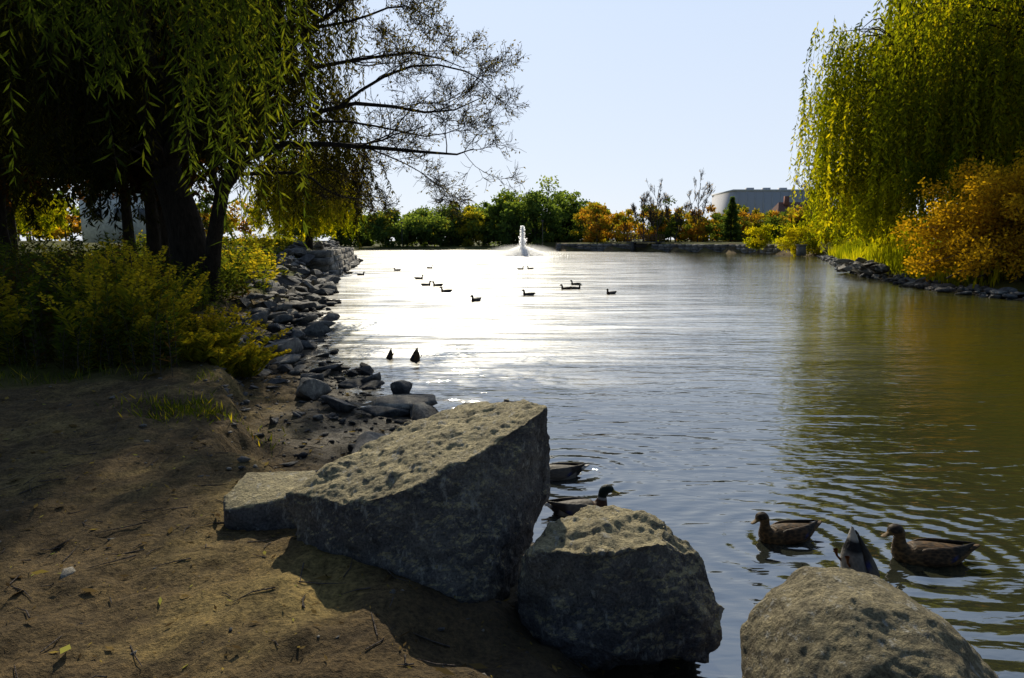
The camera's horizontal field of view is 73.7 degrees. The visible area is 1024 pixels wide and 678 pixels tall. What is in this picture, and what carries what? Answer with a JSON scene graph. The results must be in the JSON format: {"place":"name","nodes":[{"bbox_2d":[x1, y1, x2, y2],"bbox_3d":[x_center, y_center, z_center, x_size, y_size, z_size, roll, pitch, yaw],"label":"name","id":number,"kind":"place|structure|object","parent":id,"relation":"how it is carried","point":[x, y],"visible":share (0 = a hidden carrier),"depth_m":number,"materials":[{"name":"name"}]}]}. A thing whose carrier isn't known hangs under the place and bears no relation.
{"place":"outdoors","nodes":[
{"label":"outdoors","id":0,"kind":"place"},
{"bbox_2d":[20,0,945,240],"label":"sky","id":1,"kind":"structure","parent":0,"point":[621,94],"materials":[{"name":"blue"}]},
{"bbox_2d":[0,239,1023,677],"bbox_3d":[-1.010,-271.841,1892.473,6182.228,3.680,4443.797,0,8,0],"label":"ground","id":2,"kind":"structure","parent":0,"point":[198,643],"depth_m":3.37,"materials":[{"name":"soil"}]},
{"bbox_2d":[11,177,75,240],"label":"yellow willow","id":3,"kind":"object","parent":2,"relation":"on","point":[44,220],"visible":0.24,"depth_m":63.35,"materials":[{"name":"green plant"}]},
{"bbox_2d":[4,96,86,213],"bbox_3d":[-20.022,-8.976,26.106,11.983,13.384,12.038,0,8,0],"label":"shade tree","id":4,"kind":"object","parent":2,"relation":"on","point":[36,194],"visible":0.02,"depth_m":27.58,"materials":[{"name":"green plant"}]},
{"bbox_2d":[0,23,91,259],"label":"shade tree","id":5,"kind":"object","parent":2,"relation":"on","point":[3,229],"visible":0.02,"depth_m":22.93,"materials":[{"name":"green plant"}]},
{"bbox_2d":[6,175,113,257],"bbox_3d":[-24.526,-9.811,31.650,11.526,13.462,12.992,3,9,20],"label":"shade tree","id":6,"kind":"object","parent":2,"relation":"on","point":[12,231],"depth_m":32.56,"materials":[{"name":"green plant"}]},
{"bbox_2d":[4,30,217,261],"bbox_3d":[-15.339,-8.892,26.572,11.115,13.041,10.293,3,9,20],"label":"shade tree","id":7,"kind":"object","parent":2,"relation":"on","point":[127,215],"depth_m":27.45,"materials":[{"name":"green plant"}]},
{"bbox_2d":[79,192,145,242],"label":"walls","id":8,"kind":"structure","parent":2,"relation":"on","point":[90,232],"depth_m":78.46,"materials":[{"name":"white paint"}]},
{"bbox_2d":[91,208,144,219],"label":"windows","id":9,"kind":"structure","parent":8,"relation":"attached to","point":[140,210],"depth_m":78.10,"materials":[{"name":"grey glass"}]},
{"bbox_2d":[2,0,278,261],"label":"shade tree","id":10,"kind":"object","parent":2,"relation":"on","point":[153,239],"visible":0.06,"depth_m":21.06,"materials":[{"name":"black plant"}]},
{"bbox_2d":[0,227,304,377],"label":"weed stems","id":11,"kind":"object","parent":2,"relation":"on","point":[170,353],"visible":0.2,"depth_m":8.85,"materials":[{"name":"green plant"}]},
{"bbox_2d":[0,223,318,455],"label":"bank vegetation","id":12,"kind":"object","parent":2,"relation":"on","point":[191,348],"visible":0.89,"depth_m":8.86,"materials":[{"name":"green plant"}]},
{"bbox_2d":[0,0,323,268],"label":"weeping willow","id":13,"kind":"object","parent":2,"relation":"on","point":[208,34],"visible":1,"depth_m":3.83,"materials":[{"name":"green plant"}]},
{"bbox_2d":[33,73,298,267],"bbox_3d":[-13.086,-8.085,25.099,9.476,11.885,9.687,0,8,0],"label":"shade tree","id":14,"kind":"object","parent":2,"relation":"on","point":[164,237],"depth_m":25.44,"materials":[{"name":"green plant"}]},
{"bbox_2d":[0,0,395,285],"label":"weeping willow","id":15,"kind":"object","parent":2,"relation":"on","point":[186,233],"visible":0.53,"depth_m":16.17,"materials":[{"name":"green plant"}]},
{"bbox_2d":[223,470,315,530],"bbox_3d":[-1.381,0.983,3.972,0.520,0.325,0.454,0,8,0],"label":"flat rock","id":16,"kind":"object","parent":2,"relation":"on","point":[252,501],"visible":0.64,"depth_m":3.81,"materials":[{"name":"stone"}]},
{"bbox_2d":[0,358,596,674],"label":"pebbles","id":17,"kind":"object","parent":2,"relation":"on","point":[68,571],"visible":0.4,"depth_m":7.31,"materials":[{"name":"stone"}]},
{"bbox_2d":[243,150,365,249],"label":"yellow willow","id":18,"kind":"object","parent":2,"relation":"on","point":[274,215],"visible":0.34,"depth_m":43.59,"materials":[{"name":"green plant"}]},
{"bbox_2d":[121,0,530,300],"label":"leaning tree","id":19,"kind":"object","parent":2,"relation":"on","point":[212,260],"visible":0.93,"depth_m":16.41,"materials":[{"name":"brown plant"}]},
{"bbox_2d":[218,240,438,452],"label":"shore rocks","id":20,"kind":"object","parent":2,"relation":"on","point":[306,289],"visible":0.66,"depth_m":13.62,"materials":[{"name":"stone"}]},
{"bbox_2d":[303,247,359,274],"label":"stone ledge","id":21,"kind":"object","parent":2,"relation":"on","point":[334,260],"visible":0.88,"depth_m":41.12,"materials":[{"name":"grey stone"}]},
{"bbox_2d":[0,382,674,677],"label":"twigs","id":22,"kind":"object","parent":2,"relation":"on","point":[303,605],"visible":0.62,"depth_m":3.46,"materials":[{"name":"brown wood"}]},
{"bbox_2d":[0,360,680,677],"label":"fallen leaves","id":23,"kind":"object","parent":2,"relation":"on","point":[323,578],"visible":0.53,"depth_m":3.19,"materials":[{"name":"brown plant"}]},
{"bbox_2d":[286,399,550,603],"bbox_3d":[-0.462,0.920,3.903,1.212,1.095,1.331,4,9,24],"label":"granite boulder","id":24,"kind":"object","parent":2,"relation":"on","point":[450,502],"visible":0.81,"depth_m":3.43,"materials":[{"name":"stone"}]},
{"bbox_2d":[273,175,611,247],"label":"distant trees","id":25,"kind":"object","parent":2,"relation":"on","point":[504,218],"visible":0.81,"depth_m":159.44,"materials":[{"name":"green plant"}]},
{"bbox_2d":[16,191,956,242],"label":"distant shrubs","id":26,"kind":"object","parent":2,"relation":"on","point":[618,226],"visible":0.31,"depth_m":134.51,"materials":[{"name":"orange plant"}]},
{"bbox_2d":[541,220,543,246],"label":"lamp post","id":27,"kind":"object","parent":2,"relation":"on","point":[542,221],"visible":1,"depth_m":138.25,"materials":[{"name":"metal"}]},
{"bbox_2d":[515,505,724,670],"bbox_3d":[0.507,1.210,3.339,0.987,0.712,0.764,0,8,0],"label":"grey boulder","id":28,"kind":"object","parent":2,"relation":"on","point":[610,587],"visible":0.93,"depth_m":3.08,"materials":[{"name":"stone"}]},
{"bbox_2d":[631,188,655,240],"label":"bare tree","id":29,"kind":"object","parent":2,"relation":"on","point":[643,202],"visible":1,"depth_m":126.80,"materials":[{"name":"brown plant"}]},
{"bbox_2d":[644,178,670,238],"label":"bare tree","id":30,"kind":"object","parent":2,"relation":"on","point":[660,217],"visible":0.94,"depth_m":127.87,"materials":[{"name":"brown plant"}]},
{"bbox_2d":[556,244,785,253],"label":"stone retaining wall","id":31,"kind":"structure","parent":2,"relation":"on","point":[743,248],"depth_m":115.15,"materials":[{"name":"grey stone"}]},
{"bbox_2d":[664,201,691,241],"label":"bare tree","id":32,"kind":"object","parent":2,"relation":"on","point":[680,219],"visible":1,"depth_m":128.81,"materials":[{"name":"brown plant"}]},
{"bbox_2d":[686,171,715,241],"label":"bare tree","id":33,"kind":"object","parent":2,"relation":"on","point":[698,219],"visible":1,"depth_m":129.50,"materials":[{"name":"brown plant"}]},
{"bbox_2d":[715,196,749,241],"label":"conifer tree","id":34,"kind":"object","parent":2,"relation":"on","point":[736,232],"visible":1,"depth_m":128.52,"materials":[{"name":"green plant"}]},
{"bbox_2d":[742,223,774,252],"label":"yellow shrub","id":35,"kind":"object","parent":2,"relation":"on","point":[758,243],"visible":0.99,"depth_m":100.28,"materials":[{"name":"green plant"}]},
{"bbox_2d":[711,191,808,221],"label":"walls","id":36,"kind":"structure","parent":2,"relation":"on","point":[720,202],"depth_m":237.60,"materials":[{"name":"concrete"}]},
{"bbox_2d":[711,188,815,212],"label":"parapet","id":37,"kind":"structure","parent":36,"relation":"on","point":[766,189],"depth_m":237.07,"materials":[{"name":"concrete"}]},
{"bbox_2d":[771,222,819,255],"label":"yellow shrub","id":38,"kind":"object","parent":2,"relation":"on","point":[788,239],"visible":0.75,"depth_m":90.37,"materials":[{"name":"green plant"}]},
{"bbox_2d":[792,219,832,253],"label":"yellow shrub","id":39,"kind":"object","parent":2,"relation":"on","point":[815,250],"visible":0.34,"depth_m":92.04,"materials":[{"name":"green plant"}]},
{"bbox_2d":[795,165,833,236],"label":"bare tree","id":40,"kind":"object","parent":2,"relation":"on","point":[806,196],"visible":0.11,"depth_m":113.73,"materials":[{"name":"brown plant"}]},
{"bbox_2d":[822,225,858,248],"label":"yellow shrub","id":41,"kind":"object","parent":2,"relation":"on","point":[833,243],"visible":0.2,"depth_m":91.22,"materials":[{"name":"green plant"}]},
{"bbox_2d":[740,564,998,677],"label":"rounded boulder","id":42,"kind":"object","parent":2,"relation":"on","point":[803,621],"visible":1,"depth_m":2.60,"materials":[{"name":"beige stone"}]},
{"bbox_2d":[869,222,913,249],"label":"yellow shrub","id":43,"kind":"object","parent":2,"relation":"on","point":[883,234],"visible":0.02,"depth_m":62.11,"materials":[{"name":"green plant"}]},
{"bbox_2d":[786,0,1023,257],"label":"weeping willow","id":44,"kind":"object","parent":2,"relation":"on","point":[906,114],"visible":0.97,"depth_m":33.16,"materials":[{"name":"green plant"}]},
{"bbox_2d":[876,228,936,252],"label":"yellow shrub","id":45,"kind":"object","parent":2,"relation":"on","point":[901,237],"visible":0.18,"depth_m":51.11,"materials":[{"name":"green plant"}]},
{"bbox_2d":[816,254,1023,299],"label":"bank rocks","id":46,"kind":"object","parent":2,"relation":"on","point":[863,267],"visible":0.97,"depth_m":31.82,"materials":[{"name":"stone"}]},
{"bbox_2d":[826,234,1023,288],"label":"bank reeds","id":47,"kind":"object","parent":2,"relation":"on","point":[893,258],"visible":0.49,"depth_m":37.77,"materials":[{"name":"green plant"}]},
{"bbox_2d":[872,0,1022,215],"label":"weeping willow","id":48,"kind":"object","parent":2,"relation":"on","point":[896,8],"depth_m":45.30,"materials":[{"name":"green plant"}]},
{"bbox_2d":[890,150,1023,283],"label":"autumn shrub","id":49,"kind":"object","parent":2,"relation":"on","point":[971,235],"visible":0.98,"depth_m":26.79,"materials":[{"name":"orange plant"}]},
{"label":"walls","id":50,"kind":"object","parent":2,"relation":"on","visible":0},
{"bbox_2d":[772,202,810,212],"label":"roof","id":51,"kind":"structure","parent":50,"relation":"on","point":[780,207],"depth_m":167.95,"materials":[{"name":"tile"}]},
{"bbox_2d":[784,196,789,206],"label":"chimney","id":52,"kind":"object","parent":51,"relation":"on","point":[786,201],"visible":0.86,"depth_m":167.44,"materials":[{"name":"brick"}]},
{"bbox_2d":[300,250,1023,677],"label":"lake water","id":53,"kind":"structure","parent":0,"point":[708,406],"depth_m":9.20,"materials":[{"name":"grey liquid"}]},
{"bbox_2d":[386,348,393,358],"bbox_3d":[-2.147,0.317,11.765,0.173,0.356,0.141,28,7,-4],"label":"mallard duck","id":54,"kind":"object","parent":53,"relation":"on","point":[390,354],"visible":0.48,"depth_m":11.72},
{"bbox_2d":[410,347,421,360],"bbox_3d":[-1.688,0.363,11.605,0.246,0.504,0.200,35,23,23],"label":"mallard duck","id":55,"kind":"object","parent":53,"relation":"on","point":[415,356],"visible":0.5,"depth_m":11.50},
{"bbox_2d":[420,281,431,285],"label":"mallard duck","id":56,"kind":"object","parent":53,"relation":"on","point":[425,284],"visible":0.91,"depth_m":30.53},
{"bbox_2d":[440,287,452,291],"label":"mallard duck","id":57,"kind":"object","parent":53,"relation":"on","point":[447,290],"visible":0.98,"depth_m":26.74},
{"bbox_2d":[470,295,480,300],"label":"mallard duck","id":58,"kind":"object","parent":53,"relation":"on","point":[475,299],"visible":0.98,"depth_m":22.72},
{"bbox_2d":[472,226,562,256],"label":"water fountain","id":59,"kind":"object","parent":53,"relation":"on","point":[524,251],"visible":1,"depth_m":90.54,"materials":[{"name":"liquid"}]},
{"bbox_2d":[522,289,535,295],"bbox_3d":[0.612,-1.688,25.218,0.588,0.289,0.236,1,8,5],"label":"mallard duck","id":60,"kind":"object","parent":53,"relation":"on","point":[529,293],"visible":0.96,"depth_m":25.16},
{"bbox_2d":[559,284,572,289],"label":"mallard duck","id":61,"kind":"object","parent":53,"relation":"on","point":[564,288],"visible":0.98,"depth_m":28.22},
{"bbox_2d":[549,462,588,480],"bbox_3d":[0.372,1.104,5.844,0.559,0.289,0.245,2,8,15],"label":"mallard duck","id":62,"kind":"object","parent":53,"relation":"on","point":[564,470],"visible":0.56,"depth_m":5.78},
{"bbox_2d":[570,284,582,288],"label":"mallard duck","id":63,"kind":"object","parent":53,"relation":"on","point":[575,287],"visible":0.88,"depth_m":28.39},
{"bbox_2d":[544,484,619,516],"bbox_3d":[0.510,1.226,5.068,0.552,0.289,0.245,3,9,19],"label":"mallard duck","id":64,"kind":"object","parent":53,"relation":"on","point":[567,506],"visible":0.71,"depth_m":5.04},
{"bbox_2d":[606,289,616,293],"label":"mallard duck","id":65,"kind":"object","parent":53,"relation":"on","point":[611,292],"visible":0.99,"depth_m":25.71},
{"bbox_2d":[626,234,664,251],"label":"footbridge","id":66,"kind":"object","parent":53,"relation":"in","point":[638,244],"visible":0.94,"depth_m":121.73,"materials":[{"name":"concrete"}]},
{"bbox_2d":[751,512,821,544],"bbox_3d":[1.852,1.284,4.628,0.572,0.280,0.228,-2,8,-14],"label":"mallard duck","id":67,"kind":"object","parent":53,"relation":"on","point":[787,532],"visible":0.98,"depth_m":4.56},
{"bbox_2d":[795,244,807,255],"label":"concrete pier","id":68,"kind":"structure","parent":53,"relation":"on","point":[800,249],"depth_m":88.35,"materials":[{"name":"grey concrete"}]},
{"bbox_2d":[833,526,879,576],"bbox_3d":[2.181,1.415,4.191,0.303,0.623,0.247,-30,13,-6],"label":"mallard duck","id":69,"kind":"object","parent":53,"relation":"on","point":[855,555],"visible":0.48,"depth_m":4.10},
{"bbox_2d":[881,523,980,566],"bbox_3d":[2.632,1.318,4.323,0.634,0.312,0.254,0,8,3],"label":"mallard duck","id":70,"kind":"object","parent":53,"relation":"on","point":[935,552],"visible":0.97,"depth_m":4.27}
]}

